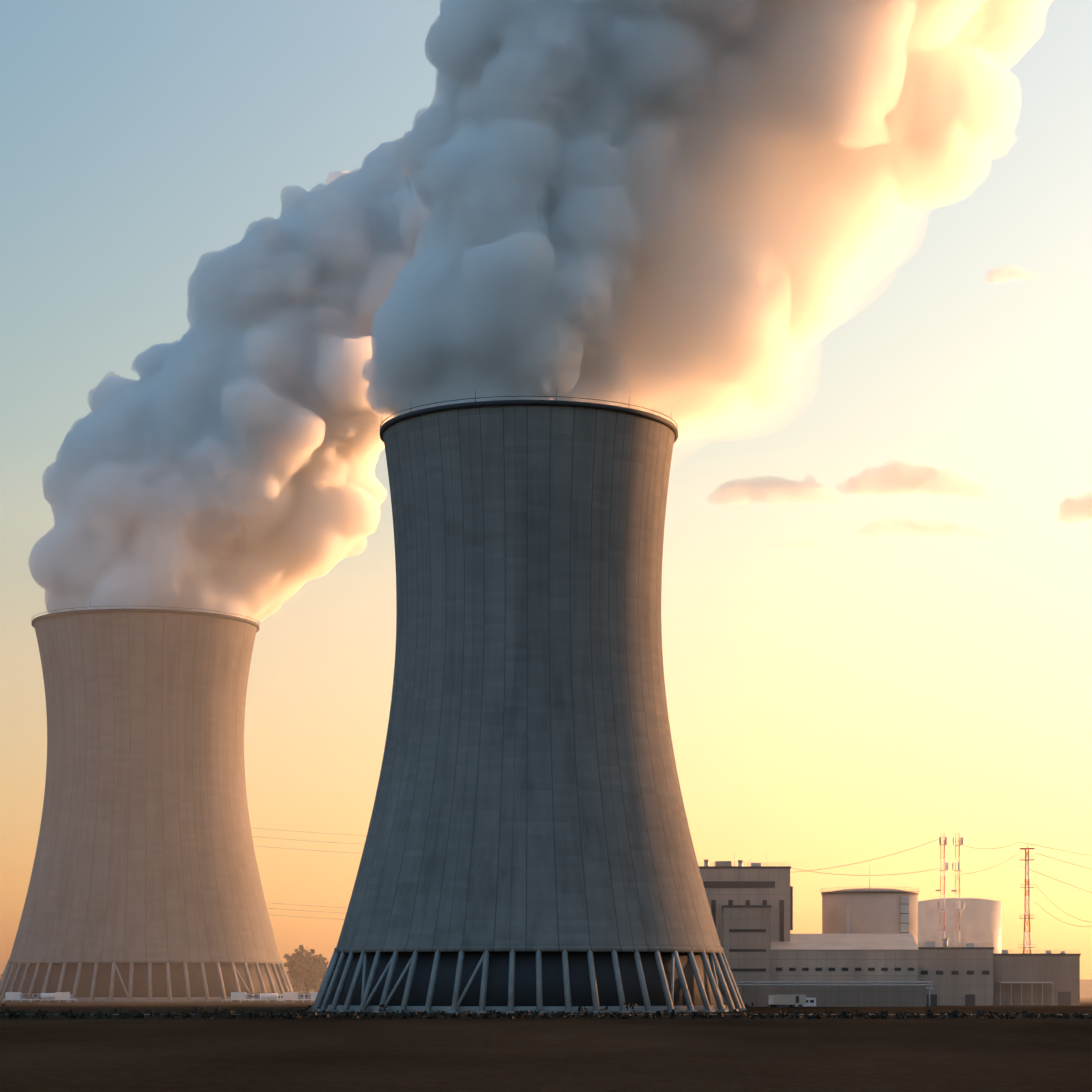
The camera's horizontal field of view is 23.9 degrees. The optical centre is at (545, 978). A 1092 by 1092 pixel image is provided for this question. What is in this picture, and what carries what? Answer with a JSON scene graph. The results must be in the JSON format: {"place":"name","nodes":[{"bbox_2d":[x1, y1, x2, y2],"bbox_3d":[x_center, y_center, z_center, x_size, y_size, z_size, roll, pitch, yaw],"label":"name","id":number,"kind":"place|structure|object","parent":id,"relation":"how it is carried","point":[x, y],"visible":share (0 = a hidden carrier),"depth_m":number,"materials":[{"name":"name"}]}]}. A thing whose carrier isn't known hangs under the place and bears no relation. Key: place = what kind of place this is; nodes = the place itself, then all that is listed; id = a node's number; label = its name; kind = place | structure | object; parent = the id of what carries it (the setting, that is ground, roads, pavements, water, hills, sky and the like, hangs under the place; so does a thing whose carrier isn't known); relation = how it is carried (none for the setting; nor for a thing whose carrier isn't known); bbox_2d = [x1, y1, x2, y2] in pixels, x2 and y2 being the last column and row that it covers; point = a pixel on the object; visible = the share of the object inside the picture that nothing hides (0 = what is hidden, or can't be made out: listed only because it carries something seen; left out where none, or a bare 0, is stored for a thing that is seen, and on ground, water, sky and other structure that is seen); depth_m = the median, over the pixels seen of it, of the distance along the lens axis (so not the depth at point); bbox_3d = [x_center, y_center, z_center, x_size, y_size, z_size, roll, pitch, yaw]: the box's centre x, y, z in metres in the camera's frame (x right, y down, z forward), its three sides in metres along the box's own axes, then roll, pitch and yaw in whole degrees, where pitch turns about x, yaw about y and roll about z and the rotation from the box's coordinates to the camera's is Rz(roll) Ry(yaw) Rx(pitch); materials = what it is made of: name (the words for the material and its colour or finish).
{"place":"outdoors","nodes":[
{"label":"outdoors","id":0,"kind":"place"},
{"bbox_2d":[0,1014,1087,1014],"bbox_3d":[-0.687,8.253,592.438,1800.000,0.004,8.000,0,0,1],"label":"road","id":1,"kind":"structure","parent":0,"point":[571,1014],"depth_m":590.11,"materials":[{"name":"grey asphalt"}]},
{"bbox_2d":[0,979,1091,1091],"bbox_3d":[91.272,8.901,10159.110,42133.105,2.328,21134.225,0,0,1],"label":"ground","id":2,"kind":"structure","parent":0,"point":[378,1053],"depth_m":298.69,"materials":[{"name":"brown soil"}]},
{"bbox_2d":[0,606,296,1001],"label":"tower","id":3,"kind":"structure","parent":2,"relation":"on","point":[124,862],"depth_m":932.46,"materials":[{"name":"concrete"}]},
{"bbox_2d":[3,992,815,1007],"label":"vehicles","id":4,"kind":"object","parent":2,"relation":"on","point":[810,1001],"visible":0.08,"depth_m":903.07,"materials":[{"name":"grey"}]},
{"bbox_2d":[310,395,746,1012],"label":"tower","id":5,"kind":"structure","parent":2,"relation":"on","point":[528,845],"depth_m":636.66,"materials":[{"name":"concrete"}]},
{"bbox_2d":[0,945,1090,992],"bbox_3d":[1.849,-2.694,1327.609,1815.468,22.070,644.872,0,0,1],"label":"trees","id":6,"kind":"object","parent":2,"relation":"on","point":[305,970],"depth_m":1011.33,"materials":[{"name":"green plant"}]},
{"bbox_2d":[0,1002,1091,1018],"bbox_3d":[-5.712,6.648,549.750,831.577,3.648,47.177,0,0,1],"label":"hedge","id":7,"kind":"object","parent":2,"relation":"on","point":[559,1015],"visible":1,"depth_m":531.86,"materials":[{"name":"green plant"}]},
{"bbox_2d":[698,853,1080,1007],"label":"plant","id":8,"kind":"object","parent":2,"relation":"on","point":[790,992],"visible":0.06,"depth_m":791.33,"materials":[{"name":"grey concrete"}]},
{"bbox_2d":[935,833,948,942],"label":"mast","id":9,"kind":"object","parent":2,"relation":"on","point":[946,865],"depth_m":851.12,"materials":[{"name":"metal"}]},
{"bbox_2d":[951,833,963,944],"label":"mast","id":10,"kind":"object","parent":2,"relation":"on","point":[960,841],"depth_m":841.09,"materials":[{"name":"metal"}]},
{"bbox_2d":[1018,848,1035,952],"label":"pylon","id":11,"kind":"object","parent":2,"relation":"on","point":[1028,904],"depth_m":870.30,"materials":[{"name":"metal"}]},
{"bbox_2d":[252,828,1091,926],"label":"cables","id":12,"kind":"object","parent":11,"relation":"attached to","point":[790,872],"depth_m":880.49,"materials":[{"name":"grey metal"}]},
{"bbox_2d":[0,0,1091,1006],"label":"sky","id":13,"kind":"structure","parent":0,"point":[844,246],"materials":[{"name":"blue"}]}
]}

